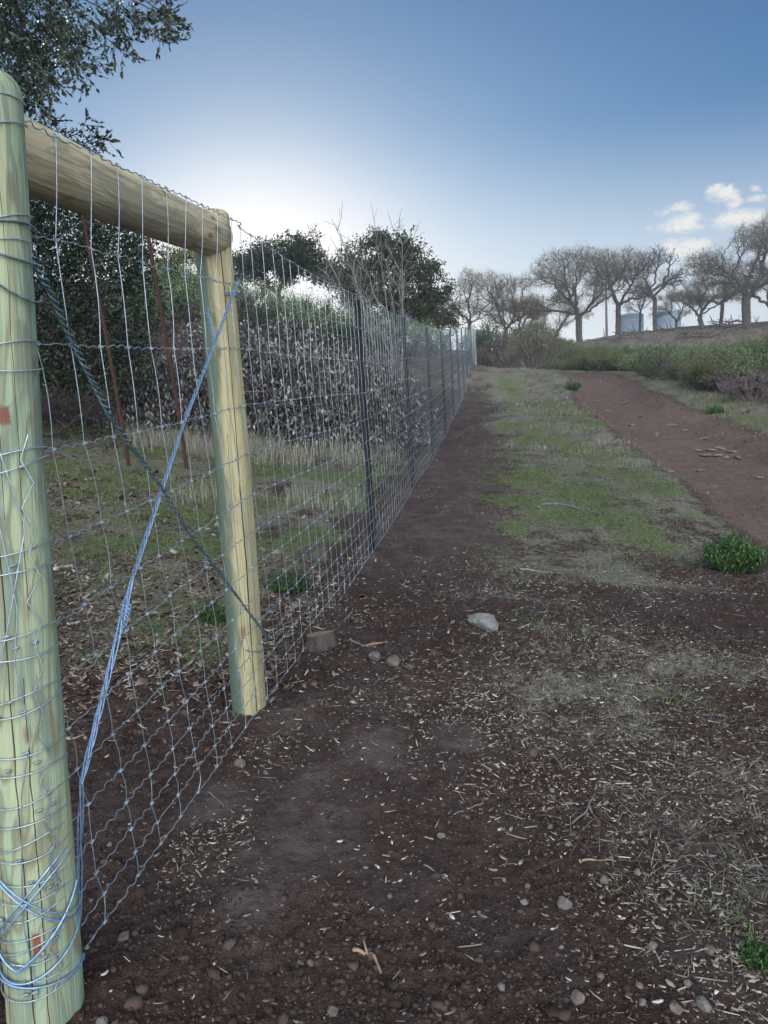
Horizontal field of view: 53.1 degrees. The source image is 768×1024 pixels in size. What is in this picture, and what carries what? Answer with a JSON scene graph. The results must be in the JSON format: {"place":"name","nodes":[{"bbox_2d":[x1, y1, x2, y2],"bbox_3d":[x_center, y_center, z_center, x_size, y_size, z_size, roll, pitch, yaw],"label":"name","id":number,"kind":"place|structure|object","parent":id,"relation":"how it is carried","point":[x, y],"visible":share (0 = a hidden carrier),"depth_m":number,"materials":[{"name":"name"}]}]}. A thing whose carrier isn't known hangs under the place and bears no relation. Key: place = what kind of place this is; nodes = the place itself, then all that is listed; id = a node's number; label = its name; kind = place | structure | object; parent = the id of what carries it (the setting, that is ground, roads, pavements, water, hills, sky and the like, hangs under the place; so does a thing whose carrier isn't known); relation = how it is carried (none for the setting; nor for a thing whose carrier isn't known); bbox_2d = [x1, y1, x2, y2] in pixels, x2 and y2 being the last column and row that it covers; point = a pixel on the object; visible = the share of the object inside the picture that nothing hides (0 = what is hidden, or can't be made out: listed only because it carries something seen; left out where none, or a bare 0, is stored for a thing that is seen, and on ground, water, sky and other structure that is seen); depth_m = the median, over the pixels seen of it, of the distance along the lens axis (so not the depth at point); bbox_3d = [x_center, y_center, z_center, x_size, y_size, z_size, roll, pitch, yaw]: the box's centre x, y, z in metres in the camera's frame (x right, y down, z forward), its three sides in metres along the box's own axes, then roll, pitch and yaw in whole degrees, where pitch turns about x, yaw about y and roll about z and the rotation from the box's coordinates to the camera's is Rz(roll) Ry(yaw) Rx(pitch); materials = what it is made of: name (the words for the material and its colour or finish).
{"place":"outdoors","nodes":[
{"label":"outdoors","id":0,"kind":"place"},
{"bbox_2d":[0,282,767,1023],"bbox_3d":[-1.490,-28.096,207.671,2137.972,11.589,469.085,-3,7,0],"label":"ground","id":1,"kind":"structure","parent":0,"point":[450,472],"depth_m":3.13,"materials":[{"name":"brown soil"}]},
{"bbox_2d":[0,0,193,435],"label":"live oak","id":2,"kind":"object","parent":1,"relation":"on","point":[72,260],"visible":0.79,"depth_m":9.60,"materials":[{"name":"green plant"}]},
{"bbox_2d":[81,215,130,465],"bbox_3d":[-3.393,-2.199,9.331,0.057,3.524,0.414,2,8,35],"label":"rusty pipe","id":3,"kind":"object","parent":1,"relation":"on","point":[86,234],"visible":0.69,"depth_m":9.35,"materials":[{"name":"metal"}]},
{"bbox_2d":[117,931,128,941],"bbox_3d":[-0.701,1.142,2.068,0.035,0.024,0.031,-14,5,6],"label":"rock","id":4,"kind":"object","parent":1,"relation":"on","point":[123,936],"visible":1,"depth_m":2.06,"materials":[{"name":"grey stone"}]},
{"bbox_2d":[104,281,172,329],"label":"bush","id":5,"kind":"object","parent":1,"relation":"on","point":[156,314],"visible":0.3,"depth_m":21.27,"materials":[{"name":"green plant"}]},
{"bbox_2d":[121,266,190,318],"bbox_3d":[-6.958,-6.626,23.442,2.244,1.572,2.064,-3,7,0],"label":"bush","id":6,"kind":"object","parent":1,"relation":"on","point":[175,296],"visible":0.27,"depth_m":23.24,"materials":[{"name":"green plant"}]},
{"bbox_2d":[133,262,198,313],"bbox_3d":[-7.240,-7.631,26.145,2.542,1.772,2.414,-2,7,12],"label":"bush","id":7,"kind":"object","parent":1,"relation":"on","point":[182,283],"visible":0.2,"depth_m":26.02,"materials":[{"name":"green plant"}]},
{"bbox_2d":[146,237,188,468],"bbox_3d":[-2.699,-2.068,9.552,0.058,3.315,0.400,1,8,32],"label":"rusty pipe","id":8,"kind":"object","parent":1,"relation":"on","point":[167,345],"visible":0.79,"depth_m":9.54,"materials":[{"name":"metal"}]},
{"bbox_2d":[159,256,197,307],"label":"bush","id":9,"kind":"object","parent":1,"relation":"on","point":[179,273],"visible":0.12,"depth_m":29.84,"materials":[{"name":"green plant"}]},
{"bbox_2d":[145,244,235,298],"bbox_3d":[-8.706,-10.096,32.912,4.704,3.415,2.604,-3,7,0],"label":"live oak","id":10,"kind":"object","parent":1,"relation":"on","point":[187,254],"visible":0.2,"depth_m":32.57,"materials":[{"name":"green plant"}]},
{"bbox_2d":[166,273,238,321],"bbox_3d":[-5.743,-6.821,24.353,2.182,1.655,2.532,2,9,38],"label":"bush","id":11,"kind":"object","parent":1,"relation":"on","point":[190,299],"visible":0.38,"depth_m":24.00,"materials":[{"name":"green plant"}]},
{"bbox_2d":[199,597,225,626],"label":"green plant","id":12,"kind":"object","parent":1,"relation":"on","point":[208,617],"visible":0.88,"depth_m":4.34,"materials":[{"name":"green plant"}]},
{"bbox_2d":[67,409,403,511],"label":"tall dry grass","id":13,"kind":"structure","parent":1,"relation":"on","point":[198,442],"depth_m":11.18,"materials":[{"name":"beige plant"}]},
{"bbox_2d":[0,70,476,1023],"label":"wire fence","id":14,"kind":"object","parent":1,"relation":"on","point":[42,956],"visible":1,"depth_m":1.81,"materials":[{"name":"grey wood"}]},
{"bbox_2d":[235,275,277,312],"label":"bush","id":15,"kind":"object","parent":1,"relation":"on","point":[260,293],"visible":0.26,"depth_m":30.93,"materials":[{"name":"green plant"}]},
{"bbox_2d":[236,283,284,338],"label":"bush","id":16,"kind":"object","parent":1,"relation":"on","point":[250,305],"visible":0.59,"depth_m":23.16,"materials":[{"name":"green plant"}]},
{"bbox_2d":[73,298,461,452],"bbox_3d":[-1.967,-2.340,13.250,6.641,3.087,4.766,-3,7,0],"label":"brush pile","id":17,"kind":"object","parent":1,"relation":"on","point":[148,408],"visible":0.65,"depth_m":12.55,"materials":[{"name":"grey wood"}]},
{"bbox_2d":[240,290,313,340],"bbox_3d":[-3.395,-6.251,24.541,2.531,1.630,2.097,-3,7,0],"label":"bush","id":18,"kind":"object","parent":1,"relation":"on","point":[289,309],"visible":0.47,"depth_m":24.25,"materials":[{"name":"green plant"}]},
{"bbox_2d":[264,566,314,594],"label":"green plant","id":19,"kind":"object","parent":1,"relation":"on","point":[274,586],"visible":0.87,"depth_m":4.98,"materials":[{"name":"green plant"}]},
{"bbox_2d":[232,225,348,306],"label":"live oak","id":20,"kind":"object","parent":1,"relation":"on","point":[303,253],"visible":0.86,"depth_m":42.03,"materials":[{"name":"green plant"}]},
{"bbox_2d":[257,277,325,325],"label":"bush","id":21,"kind":"object","parent":1,"relation":"on","point":[282,298],"visible":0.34,"depth_m":30.66,"materials":[{"name":"green plant"}]},
{"bbox_2d":[277,298,348,346],"bbox_3d":[-2.298,-6.026,24.441,2.341,1.552,1.973,-6,8,-25],"label":"bush","id":22,"kind":"object","parent":1,"relation":"on","point":[315,318],"visible":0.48,"depth_m":24.15,"materials":[{"name":"green plant"}]},
{"bbox_2d":[301,542,329,561],"bbox_3d":[-0.543,0.329,6.011,0.275,0.177,0.274,-3,7,0],"label":"rock","id":23,"kind":"object","parent":1,"relation":"on","point":[315,552],"visible":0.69,"depth_m":5.94,"materials":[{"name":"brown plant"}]},
{"bbox_2d":[285,283,350,322],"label":"bush","id":24,"kind":"object","parent":1,"relation":"on","point":[328,306],"visible":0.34,"depth_m":30.68,"materials":[{"name":"green plant"}]},
{"bbox_2d":[305,630,337,652],"bbox_3d":[-0.332,0.691,4.062,0.199,0.122,0.203,-3,7,0],"label":"tree stump","id":25,"kind":"object","parent":1,"relation":"on","point":[318,641],"visible":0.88,"depth_m":4.00,"materials":[{"name":"wood"}]},
{"bbox_2d":[327,1005,337,1016],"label":"stone","id":26,"kind":"object","parent":1,"relation":"on","point":[332,1011],"visible":1,"depth_m":1.81,"materials":[{"name":"grey stone"}]},
{"bbox_2d":[297,307,370,349],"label":"bush","id":27,"kind":"object","parent":1,"relation":"on","point":[347,327],"visible":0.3,"depth_m":25.36,"materials":[{"name":"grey plant"}]},
{"bbox_2d":[324,299,372,343],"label":"bush","id":28,"kind":"object","parent":1,"relation":"on","point":[363,316],"visible":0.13,"depth_m":30.77,"materials":[{"name":"green plant"}]},
{"bbox_2d":[42,401,672,846],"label":"leaf litter","id":29,"kind":"object","parent":1,"relation":"on","point":[64,661],"visible":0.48,"depth_m":4.51,"materials":[{"name":"brown plant"}]},
{"bbox_2d":[329,306,393,354],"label":"bush","id":30,"kind":"object","parent":1,"relation":"on","point":[379,337],"visible":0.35,"depth_m":26.29,"materials":[{"name":"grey plant"}]},
{"bbox_2d":[307,202,420,427],"bbox_3d":[-0.280,-3.614,14.689,2.223,4.374,1.405,-3,7,0],"label":"bare sapling","id":31,"kind":"object","parent":1,"relation":"on","point":[362,302],"visible":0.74,"depth_m":14.51,"materials":[{"name":"plant"}]},
{"bbox_2d":[353,940,381,973],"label":"twig","id":32,"kind":"object","parent":1,"relation":"on","point":[359,950],"visible":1,"depth_m":1.99,"materials":[{"name":"brown wood"}]},
{"bbox_2d":[345,205,414,391],"bbox_3d":[-0.077,-3.728,15.253,1.484,4.336,1.161,-5,7,-14],"label":"bare sapling","id":33,"kind":"object","parent":1,"relation":"on","point":[394,333],"visible":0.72,"depth_m":15.12,"materials":[{"name":"brown plant"}]},
{"bbox_2d":[0,473,767,1023],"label":"chips","id":34,"kind":"object","parent":1,"relation":"on","point":[366,969],"visible":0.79,"depth_m":2.19,"materials":[{"name":"brown wood"}]},
{"bbox_2d":[2,526,767,1023],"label":"clods","id":35,"kind":"object","parent":1,"relation":"on","point":[134,1000],"visible":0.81,"depth_m":2.08,"materials":[{"name":"soil"}]},
{"bbox_2d":[362,303,412,353],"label":"bush","id":36,"kind":"object","parent":1,"relation":"on","point":[391,325],"visible":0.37,"depth_m":29.35,"materials":[{"name":"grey plant"}]},
{"bbox_2d":[386,654,399,666],"bbox_3d":[0.046,0.726,3.747,0.062,0.058,0.083,-6,13,-36],"label":"rock","id":37,"kind":"object","parent":1,"relation":"on","point":[393,660],"visible":1,"depth_m":3.72,"materials":[{"name":"grey stone"}]},
{"bbox_2d":[329,224,460,350],"bbox_3d":[0.423,-10.047,35.068,6.136,5.934,2.859,-3,7,0],"label":"live oak","id":38,"kind":"object","parent":1,"relation":"on","point":[424,272],"visible":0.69,"depth_m":34.63,"materials":[{"name":"green plant"}]},
{"bbox_2d":[39,285,767,993],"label":"green grass","id":39,"kind":"structure","parent":1,"relation":"on","point":[297,541],"depth_m":7.71,"materials":[{"name":"green plant"}]},
{"bbox_2d":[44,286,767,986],"bbox_3d":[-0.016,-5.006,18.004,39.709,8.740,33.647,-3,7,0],"label":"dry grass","id":40,"kind":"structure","parent":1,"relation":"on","point":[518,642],"depth_m":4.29,"materials":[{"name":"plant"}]},
{"bbox_2d":[382,317,432,356],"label":"bush","id":41,"kind":"object","parent":1,"relation":"on","point":[419,333],"visible":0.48,"depth_m":30.30,"materials":[{"name":"green plant"}]},
{"bbox_2d":[48,420,767,1023],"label":"wood chips","id":42,"kind":"object","parent":1,"relation":"on","point":[754,976],"visible":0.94,"depth_m":2.75,"materials":[{"name":"beige wood"}]},
{"bbox_2d":[75,401,767,1023],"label":"bark splinters","id":43,"kind":"object","parent":1,"relation":"on","point":[553,797],"visible":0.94,"depth_m":2.75,"materials":[{"name":"brown wood"}]},
{"bbox_2d":[407,315,446,357],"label":"bush","id":44,"kind":"object","parent":1,"relation":"on","point":[430,341],"visible":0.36,"depth_m":33.16,"materials":[{"name":"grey plant"}]},
{"bbox_2d":[404,295,471,339],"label":"live oak","id":45,"kind":"object","parent":1,"relation":"on","point":[446,318],"visible":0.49,"depth_m":50.53,"materials":[{"name":"green plant"}]},
{"bbox_2d":[422,326,463,359],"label":"bush","id":46,"kind":"object","parent":1,"relation":"on","point":[445,344],"visible":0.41,"depth_m":37.27,"materials":[{"name":"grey plant"}]},
{"bbox_2d":[432,266,514,333],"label":"bare oak","id":47,"kind":"object","parent":1,"relation":"on","point":[463,283],"visible":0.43,"depth_m":60.30,"materials":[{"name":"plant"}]},
{"bbox_2d":[454,323,492,362],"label":"bush","id":48,"kind":"object","parent":1,"relation":"on","point":[467,328],"visible":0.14,"depth_m":45.09,"materials":[{"name":"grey plant"}]},
{"bbox_2d":[467,613,498,631],"bbox_3d":[0.552,0.621,4.303,0.151,0.126,0.161,-5,7,-13],"label":"rock","id":49,"kind":"object","parent":1,"relation":"on","point":[486,621],"visible":0.94,"depth_m":4.25,"materials":[{"name":"grey stone"}]},
{"bbox_2d":[463,327,506,365],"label":"bush","id":50,"kind":"object","parent":1,"relation":"on","point":[479,337],"visible":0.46,"depth_m":42.91,"materials":[{"name":"green plant"}]},
{"bbox_2d":[476,313,513,361],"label":"bush","id":51,"kind":"object","parent":1,"relation":"on","point":[487,326],"visible":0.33,"depth_m":46.53,"materials":[{"name":"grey plant"}]},
{"bbox_2d":[475,329,518,367],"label":"bush","id":52,"kind":"object","parent":1,"relation":"on","point":[484,350],"visible":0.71,"depth_m":41.88,"materials":[{"name":"plant"}]},
{"bbox_2d":[457,267,546,333],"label":"bare oak","id":53,"kind":"object","parent":1,"relation":"on","point":[509,290],"visible":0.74,"depth_m":58.20,"materials":[{"name":"brown plant"}]},
{"bbox_2d":[491,346,525,367],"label":"broom bush","id":54,"kind":"object","parent":1,"relation":"on","point":[507,360],"visible":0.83,"depth_m":33.38,"materials":[{"name":"plant"}]},
{"bbox_2d":[496,317,533,367],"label":"bush","id":55,"kind":"object","parent":1,"relation":"on","point":[513,329],"visible":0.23,"depth_m":44.95,"materials":[{"name":"green plant"}]},
{"bbox_2d":[485,291,559,329],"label":"bare oak","id":56,"kind":"object","parent":1,"relation":"on","point":[523,313],"visible":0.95,"depth_m":56.27,"materials":[{"name":"brown plant"}]},
{"bbox_2d":[499,316,569,368],"bbox_3d":[6.338,-7.352,32.947,3.102,2.528,3.023,-3,7,0],"label":"broom bush","id":57,"kind":"object","parent":1,"relation":"on","point":[526,346],"visible":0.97,"depth_m":32.65,"materials":[{"name":"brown plant"}]},
{"bbox_2d":[537,319,562,352],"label":"bush","id":58,"kind":"object","parent":1,"relation":"on","point":[553,337],"visible":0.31,"depth_m":48.72,"materials":[{"name":"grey plant"}]},
{"bbox_2d":[529,350,576,366],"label":"scrub bush","id":59,"kind":"object","parent":1,"relation":"on","point":[563,358],"visible":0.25,"depth_m":44.23,"materials":[{"name":"green plant"}]},
{"bbox_2d":[531,548,575,556],"bbox_3d":[1.405,0.338,6.364,0.358,0.069,0.094,2,8,35],"label":"stick","id":60,"kind":"object","parent":1,"relation":"on","point":[540,551],"visible":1,"depth_m":6.35,"materials":[{"name":"grey wood"}]},
{"bbox_2d":[523,299,594,335],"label":"bare oak","id":61,"kind":"object","parent":1,"relation":"on","point":[565,312],"visible":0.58,"depth_m":64.06,"materials":[{"name":"brown plant"}]},
{"bbox_2d":[557,895,571,909],"bbox_3d":[0.504,1.095,2.149,0.040,0.041,0.041,-18,13,-22],"label":"rock","id":62,"kind":"object","parent":1,"relation":"on","point":[564,903],"visible":1,"depth_m":2.14,"materials":[{"name":"grey stone"}]},
{"bbox_2d":[563,381,581,390],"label":"green plant","id":63,"kind":"object","parent":1,"relation":"on","point":[574,385],"visible":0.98,"depth_m":24.47,"materials":[{"name":"green plant"}]},
{"bbox_2d":[570,989,584,1005],"bbox_3d":[0.463,1.159,1.837,0.038,0.035,0.032,-7,8,-33],"label":"stone","id":64,"kind":"object","parent":1,"relation":"on","point":[577,997],"visible":0.99,"depth_m":1.83,"materials":[{"name":"grey stone"}]},
{"bbox_2d":[559,353,597,370],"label":"scrub bush","id":65,"kind":"object","parent":1,"relation":"on","point":[568,367],"visible":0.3,"depth_m":37.13,"materials":[{"name":"green plant"}]},
{"bbox_2d":[508,239,661,342],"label":"bare oak","id":66,"kind":"object","parent":1,"relation":"on","point":[569,296],"visible":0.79,"depth_m":68.40,"materials":[{"name":"brown plant"}]},
{"bbox_2d":[547,287,568,306],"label":"mistletoe","id":67,"kind":"object","parent":66,"relation":"attached to","point":[557,297],"visible":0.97,"depth_m":69.11,"materials":[{"name":"green plant"}]},
{"bbox_2d":[556,270,578,294],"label":"mistletoe","id":68,"kind":"object","parent":66,"relation":"attached to","point":[567,283],"visible":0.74,"depth_m":68.98,"materials":[{"name":"green plant"}]},
{"bbox_2d":[566,345,610,358],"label":"scrub bush","id":69,"kind":"object","parent":1,"relation":"on","point":[581,351],"visible":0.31,"depth_m":47.82,"materials":[{"name":"green plant"}]},
{"bbox_2d":[566,345,630,370],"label":"scrub bush","id":70,"kind":"object","parent":1,"relation":"on","point":[584,359],"visible":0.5,"depth_m":34.63,"materials":[{"name":"green plant"}]},
{"bbox_2d":[584,349,628,370],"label":"scrub bush","id":71,"kind":"object","parent":1,"relation":"on","point":[601,360],"visible":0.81,"depth_m":32.12,"materials":[{"name":"green plant"}]},
{"bbox_2d":[598,352,642,370],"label":"scrub bush","id":72,"kind":"object","parent":1,"relation":"on","point":[621,360],"visible":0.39,"depth_m":31.58,"materials":[{"name":"green plant"}]},
{"bbox_2d":[480,367,766,468],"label":"verge straw","id":73,"kind":"object","parent":1,"relation":"on","point":[679,390],"visible":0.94,"depth_m":17.67,"materials":[{"name":"beige plant"}]},
{"bbox_2d":[574,244,688,334],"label":"bare oak","id":74,"kind":"object","parent":1,"relation":"on","point":[622,302],"visible":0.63,"depth_m":71.79,"materials":[{"name":"brown plant"}]},
{"bbox_2d":[620,313,643,333],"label":"water tank","id":75,"kind":"object","parent":1,"relation":"on","point":[628,320],"visible":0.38,"depth_m":83.16,"materials":[{"name":"metal"}]},
{"bbox_2d":[622,276,661,330],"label":"bare oak","id":76,"kind":"object","parent":1,"relation":"on","point":[640,310],"visible":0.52,"depth_m":74.26,"materials":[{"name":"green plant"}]},
{"bbox_2d":[615,244,688,331],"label":"bare oak","id":77,"kind":"object","parent":1,"relation":"on","point":[654,299],"visible":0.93,"depth_m":70.11,"materials":[{"name":"brown plant"}]},
{"bbox_2d":[607,337,714,375],"bbox_3d":[10.021,-5.516,27.583,3.578,1.399,3.426,1,8,32],"label":"scrub bush","id":78,"kind":"object","parent":1,"relation":"on","point":[649,356],"visible":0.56,"depth_m":27.34,"materials":[{"name":"green plant"}]},
{"bbox_2d":[634,353,697,379],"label":"scrub bush","id":79,"kind":"object","parent":1,"relation":"on","point":[646,374],"visible":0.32,"depth_m":24.55,"materials":[{"name":"green plant"}]},
{"bbox_2d":[657,310,680,328],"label":"water tank","id":80,"kind":"object","parent":1,"relation":"on","point":[661,322],"visible":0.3,"depth_m":86.91,"materials":[{"name":"metal"}]},
{"bbox_2d":[657,355,693,379],"bbox_3d":[9.414,-4.553,24.209,1.259,0.855,1.673,-11,11,-50],"label":"dry brush","id":81,"kind":"object","parent":1,"relation":"on","point":[666,364],"visible":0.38,"depth_m":24.20,"materials":[{"name":"brown plant"}]},
{"bbox_2d":[669,1000,682,1014],"bbox_3d":[0.678,1.151,1.789,0.031,0.027,0.034,8,4,20],"label":"stone","id":82,"kind":"object","parent":1,"relation":"on","point":[675,1007],"visible":1,"depth_m":1.78,"materials":[{"name":"grey stone"}]},
{"bbox_2d":[648,289,709,326],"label":"bare oak","id":83,"kind":"object","parent":1,"relation":"on","point":[664,308],"visible":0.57,"depth_m":78.35,"materials":[{"name":"brown plant"}]},
{"bbox_2d":[696,995,711,1012],"bbox_3d":[0.743,1.143,1.786,0.024,0.030,0.039,10,3,-34],"label":"stone","id":84,"kind":"object","parent":1,"relation":"on","point":[703,1004],"visible":1,"depth_m":1.78,"materials":[{"name":"grey stone"}]},
{"bbox_2d":[670,342,749,390],"bbox_3d":[8.558,-3.812,20.288,2.160,1.304,2.249,0,7,22],"label":"scrub bush","id":85,"kind":"object","parent":1,"relation":"on","point":[701,366],"visible":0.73,"depth_m":20.19,"materials":[{"name":"green plant"}]},
{"bbox_2d":[667,275,761,329],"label":"bare oak","id":86,"kind":"object","parent":1,"relation":"on","point":[699,296],"visible":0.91,"depth_m":67.50,"materials":[{"name":"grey plant"}]},
{"bbox_2d":[704,403,724,413],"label":"green plant","id":87,"kind":"object","parent":1,"relation":"on","point":[714,409],"visible":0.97,"depth_m":16.17,"materials":[{"name":"green plant"}]},
{"bbox_2d":[665,330,767,375],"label":"scrub bush","id":88,"kind":"object","parent":1,"relation":"on","point":[726,352],"visible":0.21,"depth_m":21.61,"materials":[{"name":"green plant"}]},
{"bbox_2d":[677,341,756,366],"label":"scrub bush","id":89,"kind":"object","parent":1,"relation":"on","point":[709,353],"visible":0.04,"depth_m":22.91,"materials":[{"name":"green plant"}]},
{"bbox_2d":[699,360,740,392],"bbox_3d":[8.629,-3.382,19.290,1.352,0.870,1.315,0,7,22],"label":"dry brush","id":90,"kind":"object","parent":1,"relation":"on","point":[718,378],"visible":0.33,"depth_m":19.28,"materials":[{"name":"plant"}]},
{"bbox_2d":[677,209,767,329],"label":"bare oak","id":91,"kind":"object","parent":1,"relation":"on","point":[762,239],"visible":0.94,"depth_m":66.25,"materials":[{"name":"brown plant"}]},
{"bbox_2d":[683,259,764,324],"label":"bare oak","id":92,"kind":"object","parent":1,"relation":"on","point":[721,308],"visible":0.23,"depth_m":76.11,"materials":[{"name":"grey plant"}]},
{"bbox_2d":[691,342,767,392],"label":"scrub bush","id":93,"kind":"object","parent":1,"relation":"on","point":[742,365],"visible":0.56,"depth_m":18.61,"materials":[{"name":"green plant"}]},
{"bbox_2d":[700,525,767,573],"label":"green plant","id":94,"kind":"object","parent":1,"relation":"on","point":[729,553],"visible":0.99,"depth_m":6.03,"materials":[{"name":"green plant"}]},
{"bbox_2d":[712,361,767,401],"bbox_3d":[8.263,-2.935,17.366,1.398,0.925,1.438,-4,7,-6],"label":"dry brush","id":95,"kind":"object","parent":1,"relation":"on","point":[748,385],"visible":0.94,"depth_m":17.30,"materials":[{"name":"plant"}]},
{"bbox_2d":[720,256,767,307],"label":"bare oak","id":96,"kind":"object","parent":1,"relation":"on","point":[760,301],"visible":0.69,"depth_m":66.88,"materials":[{"name":"grey plant"}]},
{"bbox_2d":[734,930,767,972],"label":"green plant","id":97,"kind":"object","parent":1,"relation":"on","point":[751,959],"visible":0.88,"depth_m":1.92,"materials":[{"name":"green plant"}]},
{"bbox_2d":[736,334,767,363],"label":"scrub bush","id":98,"kind":"object","parent":1,"relation":"on","point":[761,348],"visible":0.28,"depth_m":19.95,"materials":[{"name":"green plant"}]},
{"bbox_2d":[0,0,767,349],"label":"sky","id":99,"kind":"structure","parent":0,"point":[509,130],"materials":[{"name":"blue"}]},
{"bbox_2d":[564,371,767,546],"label":"dirt track","id":100,"kind":"structure","parent":0,"point":[737,493],"depth_m":13.98,"materials":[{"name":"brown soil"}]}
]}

